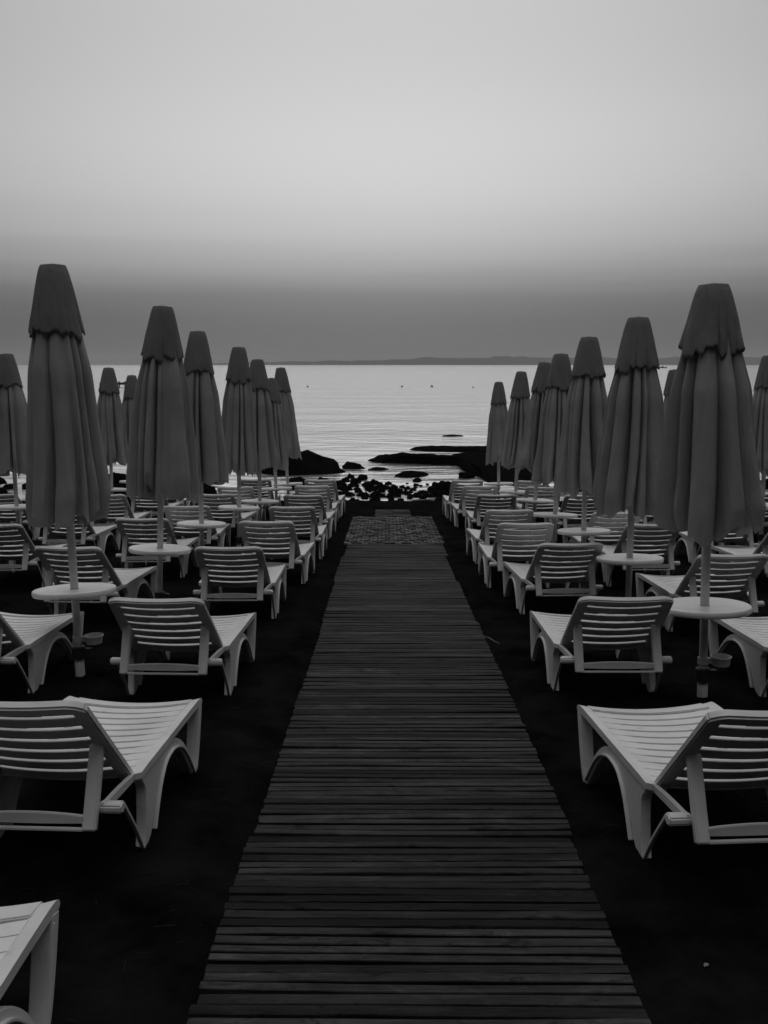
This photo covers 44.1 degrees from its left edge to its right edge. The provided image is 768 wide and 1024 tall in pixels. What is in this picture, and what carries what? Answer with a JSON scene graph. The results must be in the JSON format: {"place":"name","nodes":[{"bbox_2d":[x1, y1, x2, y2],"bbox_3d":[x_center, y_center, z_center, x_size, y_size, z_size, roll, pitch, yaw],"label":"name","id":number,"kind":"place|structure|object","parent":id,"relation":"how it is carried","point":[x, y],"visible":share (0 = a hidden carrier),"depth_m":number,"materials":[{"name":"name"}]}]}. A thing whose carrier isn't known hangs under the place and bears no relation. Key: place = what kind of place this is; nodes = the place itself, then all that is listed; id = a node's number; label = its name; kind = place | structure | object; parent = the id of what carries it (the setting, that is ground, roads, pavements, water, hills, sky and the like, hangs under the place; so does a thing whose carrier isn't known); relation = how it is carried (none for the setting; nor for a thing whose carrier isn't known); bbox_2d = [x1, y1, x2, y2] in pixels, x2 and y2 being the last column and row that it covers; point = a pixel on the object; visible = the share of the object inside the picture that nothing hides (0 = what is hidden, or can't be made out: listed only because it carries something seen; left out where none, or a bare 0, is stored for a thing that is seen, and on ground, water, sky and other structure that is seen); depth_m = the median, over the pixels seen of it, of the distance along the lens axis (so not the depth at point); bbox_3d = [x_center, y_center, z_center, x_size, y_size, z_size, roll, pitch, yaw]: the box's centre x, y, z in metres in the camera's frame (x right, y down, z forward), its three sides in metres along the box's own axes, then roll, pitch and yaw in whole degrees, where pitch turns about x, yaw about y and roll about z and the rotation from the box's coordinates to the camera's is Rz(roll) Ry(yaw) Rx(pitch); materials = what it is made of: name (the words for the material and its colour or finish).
{"place":"outdoors","nodes":[
{"label":"outdoors","id":0,"kind":"place"},
{"bbox_2d":[0,500,767,1023],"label":"sand","id":1,"kind":"structure","parent":0,"point":[672,928],"depth_m":4.10,"materials":[{"name":"sand"}]},
{"bbox_2d":[0,353,26,540],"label":"parasol","id":2,"kind":"object","parent":1,"relation":"on","point":[13,415],"visible":0.94,"depth_m":12.18,"materials":[{"name":"grey fabric"}]},
{"bbox_2d":[0,504,25,510],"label":"parasol table","id":3,"kind":"object","parent":2,"relation":"attached to","point":[12,507],"visible":0.7,"depth_m":12.32,"materials":[{"name":"white plastic"}]},
{"bbox_2d":[0,494,54,539],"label":"sun lounger","id":4,"kind":"object","parent":1,"relation":"on","point":[6,516],"visible":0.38,"depth_m":13.51,"materials":[{"name":"white plastic"}]},
{"bbox_2d":[0,899,59,1023],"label":"sun lounger","id":5,"kind":"object","parent":1,"relation":"on","point":[27,929],"visible":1,"depth_m":2.63,"materials":[{"name":"white plastic"}]},
{"bbox_2d":[0,524,68,586],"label":"sun lounger","id":6,"kind":"object","parent":1,"relation":"on","point":[12,552],"visible":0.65,"depth_m":9.51,"materials":[{"name":"white plastic"}]},
{"bbox_2d":[0,611,83,693],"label":"sun lounger","id":7,"kind":"object","parent":1,"relation":"on","point":[35,637],"visible":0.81,"depth_m":6.14,"materials":[{"name":"white plastic"}]},
{"bbox_2d":[25,263,110,676],"bbox_3d":[-2.056,-0.201,6.158,0.530,2.757,0.552,-3,9,-19],"label":"parasol","id":8,"kind":"object","parent":1,"relation":"on","point":[67,478],"visible":1,"depth_m":5.95,"materials":[{"name":"grey fabric"}]},
{"bbox_2d":[31,582,116,599],"bbox_3d":[-2.057,0.538,6.305,0.540,0.064,0.540,-2,4,0],"label":"parasol table","id":9,"kind":"object","parent":8,"relation":"attached to","point":[66,592],"visible":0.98,"depth_m":6.19,"materials":[{"name":"white plastic"}]},
{"bbox_2d":[73,632,103,644],"bbox_3d":[-1.984,0.854,6.362,0.202,0.058,0.128,-2,9,-6],"label":"drink holder","id":10,"kind":"object","parent":8,"relation":"attached to","point":[94,638],"visible":1,"depth_m":6.33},
{"bbox_2d":[38,514,120,551],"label":"sun lounger","id":11,"kind":"object","parent":1,"relation":"on","point":[101,534],"visible":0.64,"depth_m":11.75,"materials":[{"name":"white plastic"}]},
{"bbox_2d":[34,546,156,614],"bbox_3d":[-2.513,0.564,8.340,0.676,0.720,1.487,0,5,2],"label":"sun lounger","id":12,"kind":"object","parent":1,"relation":"on","point":[129,582],"visible":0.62,"depth_m":7.88,"materials":[{"name":"white plastic"}]},
{"bbox_2d":[0,696,201,848],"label":"sun lounger","id":13,"kind":"object","parent":1,"relation":"on","point":[93,743],"visible":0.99,"depth_m":3.69,"materials":[{"name":"white plastic"}]},
{"bbox_2d":[97,367,127,522],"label":"parasol","id":14,"kind":"object","parent":1,"relation":"on","point":[112,423],"visible":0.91,"depth_m":15.42,"materials":[{"name":"grey fabric"}]},
{"bbox_2d":[111,488,125,491],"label":"parasol table","id":15,"kind":"object","parent":14,"relation":"attached to","point":[118,489],"visible":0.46,"depth_m":15.56,"materials":[{"name":"white plastic"}]},
{"bbox_2d":[113,483,122,493],"bbox_3d":[-6.321,-0.448,22.149,0.514,0.452,0.596,-5,10,-29],"label":"rock","id":16,"kind":"object","parent":1,"relation":"on","point":[117,485],"visible":0.14,"depth_m":22.02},
{"bbox_2d":[113,473,125,484],"bbox_3d":[-6.420,-0.637,23.131,0.715,0.701,0.756,7,11,36],"label":"rock","id":17,"kind":"object","parent":1,"relation":"on","point":[117,477],"visible":0.12,"depth_m":22.86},
{"bbox_2d":[90,494,151,539],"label":"sun lounger","id":18,"kind":"object","parent":1,"relation":"on","point":[120,512],"visible":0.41,"depth_m":13.38,"materials":[{"name":"white plastic"}]},
{"bbox_2d":[116,375,136,499],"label":"parasol","id":19,"kind":"object","parent":1,"relation":"on","point":[129,393],"visible":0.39,"depth_m":17.40,"materials":[{"name":"grey fabric"}]},
{"bbox_2d":[131,497,183,524],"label":"sun lounger","id":20,"kind":"object","parent":1,"relation":"on","point":[143,505],"visible":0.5,"depth_m":15.24,"materials":[{"name":"white plastic"}]},
{"bbox_2d":[116,518,199,577],"bbox_3d":[-2.525,0.350,10.584,0.676,0.720,1.487,0,5,-1],"label":"sun lounger","id":21,"kind":"object","parent":1,"relation":"on","point":[147,536],"visible":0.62,"depth_m":10.07,"materials":[{"name":"white plastic"}]},
{"bbox_2d":[126,305,198,608],"bbox_3d":[-1.921,-0.391,8.224,0.592,2.748,0.581,3,9,0],"label":"parasol","id":22,"kind":"object","parent":1,"relation":"on","point":[162,464],"visible":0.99,"depth_m":8.01,"materials":[{"name":"grey fabric"}]},
{"bbox_2d":[128,544,190,555],"bbox_3d":[-1.973,0.344,8.354,0.540,0.064,0.540,2,5,0],"label":"parasol table","id":23,"kind":"object","parent":22,"relation":"attached to","point":[154,550],"visible":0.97,"depth_m":8.23,"materials":[{"name":"white plastic"}]},
{"bbox_2d":[148,498,194,516],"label":"sun lounger","id":24,"kind":"object","parent":1,"relation":"on","point":[187,502],"visible":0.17,"depth_m":16.95,"materials":[{"name":"white plastic"}]},
{"bbox_2d":[108,597,256,695],"bbox_3d":[-1.277,0.775,6.121,0.676,0.720,1.487,0,5,2],"label":"sun lounger","id":25,"kind":"object","parent":1,"relation":"on","point":[163,633],"visible":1,"depth_m":5.65,"materials":[{"name":"white plastic"}]},
{"bbox_2d":[164,505,230,546],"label":"sun lounger","id":26,"kind":"object","parent":1,"relation":"on","point":[222,536],"visible":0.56,"depth_m":11.54,"materials":[{"name":"white plastic"}]},
{"bbox_2d":[184,330,228,576],"bbox_3d":[-1.969,-0.582,10.289,0.556,2.731,0.538,1,9,0],"label":"parasol","id":27,"kind":"object","parent":1,"relation":"on","point":[212,461],"visible":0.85,"depth_m":10.06,"materials":[{"name":"grey fabric"}]},
{"bbox_2d":[176,520,225,528],"bbox_3d":[-2.002,0.149,10.403,0.540,0.063,0.540,1,5,0],"label":"parasol table","id":28,"kind":"object","parent":27,"relation":"attached to","point":[196,524],"visible":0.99,"depth_m":10.26,"materials":[{"name":"white plastic"}]},
{"bbox_2d":[198,486,216,498],"bbox_3d":[-4.021,-0.284,21.105,0.558,0.626,0.818,-7,12,-39],"label":"rock","id":29,"kind":"object","parent":1,"relation":"on","point":[209,489],"visible":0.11,"depth_m":20.92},
{"bbox_2d":[197,494,257,538],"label":"sun lounger","id":30,"kind":"object","parent":1,"relation":"on","point":[220,515],"visible":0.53,"depth_m":13.37,"materials":[{"name":"white plastic"}]},
{"bbox_2d":[193,546,285,618],"bbox_3d":[-1.267,0.562,8.409,0.676,0.712,1.493,0,5,-1],"label":"sun lounger","id":31,"kind":"object","parent":1,"relation":"on","point":[217,576],"visible":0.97,"depth_m":7.91,"materials":[{"name":"white plastic"}]},
{"bbox_2d":[222,346,257,546],"bbox_3d":[-1.885,-0.760,12.248,0.522,2.719,0.522,1,9,0],"label":"parasol","id":32,"kind":"object","parent":1,"relation":"on","point":[238,420],"visible":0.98,"depth_m":12.04,"materials":[{"name":"grey fabric"}]},
{"bbox_2d":[218,505,259,511],"bbox_3d":[-1.895,-0.040,12.388,0.540,0.064,0.540,2,5,0],"label":"parasol table","id":33,"kind":"object","parent":32,"relation":"attached to","point":[238,509],"visible":1,"depth_m":12.24,"materials":[{"name":"white plastic"}]},
{"bbox_2d":[217,486,265,527],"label":"sun lounger","id":34,"kind":"object","parent":1,"relation":"on","point":[251,495],"visible":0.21,"depth_m":14.78,"materials":[{"name":"white plastic"}]},
{"bbox_2d":[241,479,280,512],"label":"sun lounger","id":35,"kind":"object","parent":1,"relation":"on","point":[253,483],"visible":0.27,"depth_m":16.67,"materials":[{"name":"white plastic"}]},
{"bbox_2d":[247,359,277,532],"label":"parasol","id":36,"kind":"object","parent":1,"relation":"on","point":[266,443],"visible":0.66,"depth_m":13.01,"materials":[{"name":"grey fabric"}]},
{"bbox_2d":[241,499,278,504],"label":"parasol table","id":37,"kind":"object","parent":36,"relation":"attached to","point":[257,502],"visible":0.97,"depth_m":13.21,"materials":[{"name":"white plastic"}]},
{"bbox_2d":[264,378,288,519],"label":"parasol","id":38,"kind":"object","parent":1,"relation":"on","point":[279,432],"visible":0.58,"depth_m":15.69,"materials":[{"name":"grey fabric"}]},
{"bbox_2d":[262,487,291,490],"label":"parasol table","id":39,"kind":"object","parent":38,"relation":"attached to","point":[274,489],"visible":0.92,"depth_m":15.77,"materials":[{"name":"white plastic"}]},
{"bbox_2d":[239,520,314,583],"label":"sun lounger","id":40,"kind":"object","parent":1,"relation":"on","point":[304,552],"visible":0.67,"depth_m":9.63,"materials":[{"name":"white plastic"}]},
{"bbox_2d":[275,367,301,498],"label":"parasol","id":41,"kind":"object","parent":1,"relation":"on","point":[287,406],"visible":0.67,"depth_m":16.75,"materials":[{"name":"grey fabric"}]},
{"bbox_2d":[273,482,302,486],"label":"parasol table","id":42,"kind":"object","parent":41,"relation":"attached to","point":[289,484],"visible":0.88,"depth_m":16.90,"materials":[{"name":"white plastic"}]},
{"bbox_2d":[268,506,326,559],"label":"sun lounger","id":43,"kind":"object","parent":1,"relation":"on","point":[313,530],"visible":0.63,"depth_m":11.42,"materials":[{"name":"white plastic"}]},
{"bbox_2d":[283,495,335,538],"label":"sun lounger","id":44,"kind":"object","parent":1,"relation":"on","point":[323,516],"visible":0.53,"depth_m":13.41,"materials":[{"name":"white plastic"}]},
{"bbox_2d":[295,485,337,521],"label":"sun lounger","id":45,"kind":"object","parent":1,"relation":"on","point":[329,505],"visible":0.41,"depth_m":14.93,"materials":[{"name":"white plastic"}]},
{"bbox_2d":[305,479,344,516],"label":"sun lounger","id":46,"kind":"object","parent":1,"relation":"on","point":[335,496],"visible":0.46,"depth_m":16.64,"materials":[{"name":"white plastic"}]},
{"bbox_2d":[374,509,411,516],"bbox_3d":[0.163,0.021,17.639,0.679,0.103,1.333,0,9,0],"label":"strip mat","id":47,"kind":"object","parent":1,"relation":"on","point":[391,513],"visible":0.96,"depth_m":17.45,"materials":[{"name":"grey wood"}]},
{"bbox_2d":[344,516,444,545],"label":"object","id":48,"kind":"object","parent":1,"relation":"on","point":[391,530],"visible":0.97,"depth_m":14.56,"materials":[{"name":"stone"}]},
{"bbox_2d":[186,544,651,1023],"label":"boardwalk","id":49,"kind":"structure","parent":1,"relation":"on","point":[410,854],"depth_m":3.66,"materials":[{"name":"grey wood"}]},
{"bbox_2d":[433,490,443,497],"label":"rock","id":50,"kind":"object","parent":1,"relation":"on","point":[438,493],"visible":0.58,"depth_m":21.40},
{"bbox_2d":[432,481,450,490],"bbox_3d":[1.454,-0.487,22.208,0.750,0.541,0.630,-4,10,-26],"label":"rock","id":51,"kind":"object","parent":1,"relation":"on","point":[444,485],"visible":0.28,"depth_m":21.97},
{"bbox_2d":[443,480,482,517],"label":"sun lounger","id":52,"kind":"object","parent":1,"relation":"on","point":[454,494],"visible":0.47,"depth_m":16.50,"materials":[{"name":"white plastic"}]},
{"bbox_2d":[450,486,497,526],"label":"sun lounger","id":53,"kind":"object","parent":1,"relation":"on","point":[460,507],"visible":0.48,"depth_m":14.92,"materials":[{"name":"white plastic"}]},
{"bbox_2d":[465,494,515,531],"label":"sun lounger","id":54,"kind":"object","parent":1,"relation":"on","point":[477,513],"visible":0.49,"depth_m":13.52,"materials":[{"name":"white plastic"}]},
{"bbox_2d":[486,381,507,509],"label":"parasol","id":55,"kind":"object","parent":1,"relation":"on","point":[498,413],"visible":0.88,"depth_m":16.93,"materials":[{"name":"grey fabric"}]},
{"bbox_2d":[484,482,513,485],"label":"parasol table","id":56,"kind":"object","parent":55,"relation":"attached to","point":[498,484],"visible":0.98,"depth_m":17.04,"materials":[{"name":"white plastic"}]},
{"bbox_2d":[466,509,533,563],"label":"sun lounger","id":57,"kind":"object","parent":1,"relation":"on","point":[476,537],"visible":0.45,"depth_m":11.02,"materials":[{"name":"white plastic"}]},
{"bbox_2d":[478,522,553,587],"bbox_3d":[1.391,0.401,9.966,0.676,0.737,1.474,0,5,0],"label":"sun lounger","id":58,"kind":"object","parent":1,"relation":"on","point":[498,551],"visible":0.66,"depth_m":9.47,"materials":[{"name":"white plastic"}]},
{"bbox_2d":[501,371,531,519],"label":"parasol","id":59,"kind":"object","parent":1,"relation":"on","point":[517,411],"visible":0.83,"depth_m":14.90,"materials":[{"name":"grey fabric"}]},
{"bbox_2d":[499,490,524,494],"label":"parasol table","id":60,"kind":"object","parent":59,"relation":"attached to","point":[518,492],"visible":0.8,"depth_m":15.08,"materials":[{"name":"white plastic"}]},
{"bbox_2d":[504,480,547,511],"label":"sun lounger","id":61,"kind":"object","parent":1,"relation":"on","point":[520,483],"visible":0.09,"depth_m":16.24,"materials":[{"name":"white plastic"}]},
{"bbox_2d":[518,362,550,529],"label":"parasol","id":62,"kind":"object","parent":1,"relation":"on","point":[530,438],"visible":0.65,"depth_m":13.24,"materials":[{"name":"grey fabric"}]},
{"bbox_2d":[516,498,552,503],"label":"parasol table","id":63,"kind":"object","parent":62,"relation":"attached to","point":[537,501],"visible":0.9,"depth_m":13.37,"materials":[{"name":"white plastic"}]},
{"bbox_2d":[516,486,560,527],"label":"sun lounger","id":64,"kind":"object","parent":1,"relation":"on","point":[540,507],"visible":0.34,"depth_m":14.81,"materials":[{"name":"white plastic"}]},
{"bbox_2d":[531,353,571,555],"bbox_3d":[2.056,-0.598,11.330,0.593,2.567,0.566,1,9,0],"label":"parasol","id":65,"kind":"object","parent":1,"relation":"on","point":[558,384],"visible":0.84,"depth_m":11.11,"materials":[{"name":"grey fabric"}]},
{"bbox_2d":[533,512,577,518],"bbox_3d":[2.063,0.051,11.439,0.540,0.063,0.540,1,4,0],"label":"parasol table","id":66,"kind":"object","parent":65,"relation":"attached to","point":[559,515],"visible":0.95,"depth_m":11.30,"materials":[{"name":"white plastic"}]},
{"bbox_2d":[502,542,602,614],"bbox_3d":[1.530,0.541,8.634,0.676,0.712,1.493,0,5,-2],"label":"sun lounger","id":67,"kind":"object","parent":1,"relation":"on","point":[569,573],"visible":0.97,"depth_m":8.15,"materials":[{"name":"white plastic"}]},
{"bbox_2d":[544,495,602,540],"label":"sun lounger","id":68,"kind":"object","parent":1,"relation":"on","point":[575,508],"visible":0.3,"depth_m":13.22,"materials":[{"name":"white plastic"}]},
{"bbox_2d":[556,336,606,587],"bbox_3d":[2.035,-0.460,9.632,0.581,2.611,0.610,7,11,37],"label":"parasol","id":69,"kind":"object","parent":1,"relation":"on","point":[584,413],"visible":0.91,"depth_m":9.39,"materials":[{"name":"grey fabric"}]},
{"bbox_2d":[557,527,610,535],"bbox_3d":[2.049,0.214,9.725,0.540,0.063,0.540,-1,4,0],"label":"parasol table","id":70,"kind":"object","parent":69,"relation":"attached to","point":[578,531],"visible":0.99,"depth_m":9.59,"materials":[{"name":"white plastic"}]},
{"bbox_2d":[563,512,639,561],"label":"sun lounger","id":71,"kind":"object","parent":1,"relation":"on","point":[614,535],"visible":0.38,"depth_m":10.75,"materials":[{"name":"white plastic"}]},
{"bbox_2d":[530,596,673,691],"bbox_3d":[1.391,0.771,6.167,0.676,0.720,1.487,0,5,0],"label":"sun lounger","id":72,"kind":"object","parent":1,"relation":"on","point":[619,631],"visible":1,"depth_m":5.69,"materials":[{"name":"white plastic"}]},
{"bbox_2d":[593,316,664,614],"bbox_3d":[2.030,-0.265,7.684,0.601,2.591,0.529,-4,10,-25],"label":"parasol","id":73,"kind":"object","parent":1,"relation":"on","point":[628,456],"visible":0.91,"depth_m":7.45,"materials":[{"name":"grey fabric"}]},
{"bbox_2d":[596,553,663,565],"bbox_3d":[2.013,0.400,7.770,0.540,0.063,0.540,-1,4,0],"label":"parasol table","id":74,"kind":"object","parent":73,"relation":"attached to","point":[637,559],"visible":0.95,"depth_m":7.64,"materials":[{"name":"white plastic"}]},
{"bbox_2d":[589,524,679,586],"bbox_3d":[2.651,0.403,10.043,0.676,0.720,1.487,0,5,0],"label":"sun lounger","id":75,"kind":"object","parent":1,"relation":"on","point":[669,563],"visible":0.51,"depth_m":9.54,"materials":[{"name":"white plastic"}]},
{"bbox_2d":[619,510,678,537],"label":"sun lounger","id":76,"kind":"object","parent":1,"relation":"on","point":[645,519],"visible":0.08,"depth_m":13.62,"materials":[{"name":"white plastic"}]},
{"bbox_2d":[663,369,675,420],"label":"parasol","id":77,"kind":"object","parent":1,"relation":"on","point":[669,381],"visible":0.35,"depth_m":15.02,"materials":[{"name":"grey fabric"}]},
{"bbox_2d":[577,702,767,858],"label":"sun lounger","id":78,"kind":"object","parent":1,"relation":"on","point":[697,750],"visible":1,"depth_m":3.66,"materials":[{"name":"white plastic"}]},
{"bbox_2d":[635,554,767,631],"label":"sun lounger","id":79,"kind":"object","parent":1,"relation":"on","point":[688,584],"visible":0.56,"depth_m":7.48,"materials":[{"name":"white plastic"}]},
{"bbox_2d":[653,283,765,697],"bbox_3d":[1.921,-0.053,5.641,0.627,2.559,0.599,-1,9,0],"label":"parasol","id":80,"kind":"object","parent":1,"relation":"on","point":[708,489],"visible":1,"depth_m":5.40,"materials":[{"name":"grey fabric"}]},
{"bbox_2d":[658,597,751,618],"bbox_3d":[1.944,0.592,5.748,0.540,0.064,0.540,-2,5,0],"label":"parasol table","id":81,"kind":"object","parent":80,"relation":"attached to","point":[716,608],"visible":0.88,"depth_m":5.63,"materials":[{"name":"white plastic"}]},
{"bbox_2d":[697,653,731,667],"bbox_3d":[2.021,0.908,5.795,0.202,0.058,0.128,-1,9,4],"label":"drink holder","id":82,"kind":"object","parent":80,"relation":"attached to","point":[722,660],"visible":1,"depth_m":5.77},
{"bbox_2d":[670,528,758,563],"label":"sun lounger","id":83,"kind":"object","parent":1,"relation":"on","point":[744,541],"visible":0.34,"depth_m":11.28,"materials":[{"name":"white plastic"}]},
{"bbox_2d":[708,617,767,696],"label":"sun lounger","id":84,"kind":"object","parent":1,"relation":"on","point":[749,637],"visible":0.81,"depth_m":6.21,"materials":[{"name":"white plastic"}]},
{"bbox_2d":[711,533,767,579],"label":"sun lounger","id":85,"kind":"object","parent":1,"relation":"on","point":[762,548],"visible":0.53,"depth_m":10.07,"materials":[{"name":"white plastic"}]},
{"bbox_2d":[753,355,767,543],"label":"parasol","id":86,"kind":"object","parent":1,"relation":"on","point":[760,401],"visible":0.72,"depth_m":12.37,"materials":[{"name":"grey fabric"}]},
{"bbox_2d":[764,493,767,524],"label":"sun lounger","id":87,"kind":"object","parent":1,"relation":"on","point":[766,514],"visible":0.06,"depth_m":13.49,"materials":[{"name":"white plastic"}]},
{"bbox_2d":[0,365,767,500],"bbox_3d":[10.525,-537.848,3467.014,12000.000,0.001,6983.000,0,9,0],"label":"sea","id":88,"kind":"structure","parent":0,"point":[362,415],"depth_m":62.76,"materials":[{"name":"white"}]},
{"bbox_2d":[2,484,12,489],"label":"rock","id":89,"kind":"object","parent":88,"relation":"in","point":[8,486],"visible":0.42,"depth_m":22.76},
{"bbox_2d":[289,476,302,481],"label":"rock","id":90,"kind":"object","parent":88,"relation":"in","point":[294,479],"visible":0.27,"depth_m":23.87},
{"bbox_2d":[261,450,345,475],"bbox_3d":[-2.230,-1.082,26.420,2.471,1.222,1.694,-3,9,-17],"label":"rock","id":91,"kind":"object","parent":88,"relation":"in","point":[311,463],"visible":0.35,"depth_m":25.85,"materials":[{"name":"stone"}]},
{"bbox_2d":[340,485,352,490],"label":"rock","id":92,"kind":"object","parent":88,"relation":"in","point":[347,487],"visible":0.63,"depth_m":22.52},
{"bbox_2d":[342,461,363,468],"bbox_3d":[-0.872,-1.269,27.304,0.683,0.392,0.484,0,9,0],"label":"rock","id":93,"kind":"object","parent":88,"relation":"in","point":[349,465],"visible":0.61,"depth_m":27.16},
{"bbox_2d":[350,478,360,482],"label":"rock","id":94,"kind":"object","parent":88,"relation":"in","point":[355,480],"visible":0.58,"depth_m":23.91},
{"bbox_2d":[358,474,367,479],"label":"rock","id":95,"kind":"object","parent":88,"relation":"in","point":[362,477],"visible":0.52,"depth_m":24.57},
{"bbox_2d":[364,485,376,490],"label":"rock","id":96,"kind":"object","parent":88,"relation":"in","point":[371,487],"visible":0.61,"depth_m":22.49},
{"bbox_2d":[368,467,388,469],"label":"flat rock","id":97,"kind":"object","parent":88,"relation":"on","point":[378,468],"visible":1,"depth_m":26.90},
{"bbox_2d":[395,470,428,477],"bbox_3d":[0.732,-1.020,25.504,0.756,0.149,1.000,5,10,28],"label":"flat rock","id":98,"kind":"object","parent":88,"relation":"on","point":[409,474],"visible":0.99,"depth_m":25.29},
{"bbox_2d":[409,445,485,453],"bbox_3d":[3.728,-2.068,32.084,5.825,0.234,3.480,0,9,0],"label":"rock ledge","id":99,"kind":"object","parent":88,"relation":"on","point":[467,449],"visible":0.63,"depth_m":32.55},
{"bbox_2d":[368,452,532,485],"bbox_3d":[3.516,-1.461,27.771,5.433,0.436,7.966,-5,10,-30],"label":"rock ledge","id":100,"kind":"object","parent":88,"relation":"in","point":[475,464],"visible":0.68,"depth_m":27.36,"materials":[{"name":"stone"}]},
{"bbox_2d":[458,472,475,478],"bbox_3d":[2.165,-0.897,25.045,0.480,0.329,0.423,-5,10,-28],"label":"rock","id":101,"kind":"object","parent":88,"relation":"in","point":[463,475],"visible":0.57,"depth_m":24.92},
{"bbox_2d":[0,0,767,364],"label":"sky","id":102,"kind":"structure","parent":0,"point":[296,180],"materials":[{"name":"grey"}]},
{"bbox_2d":[212,356,761,364],"bbox_3d":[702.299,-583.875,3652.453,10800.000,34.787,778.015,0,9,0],"label":"hills","id":103,"kind":"structure","parent":0,"point":[517,360],"depth_m":3458.57,"materials":[{"name":"grey"}]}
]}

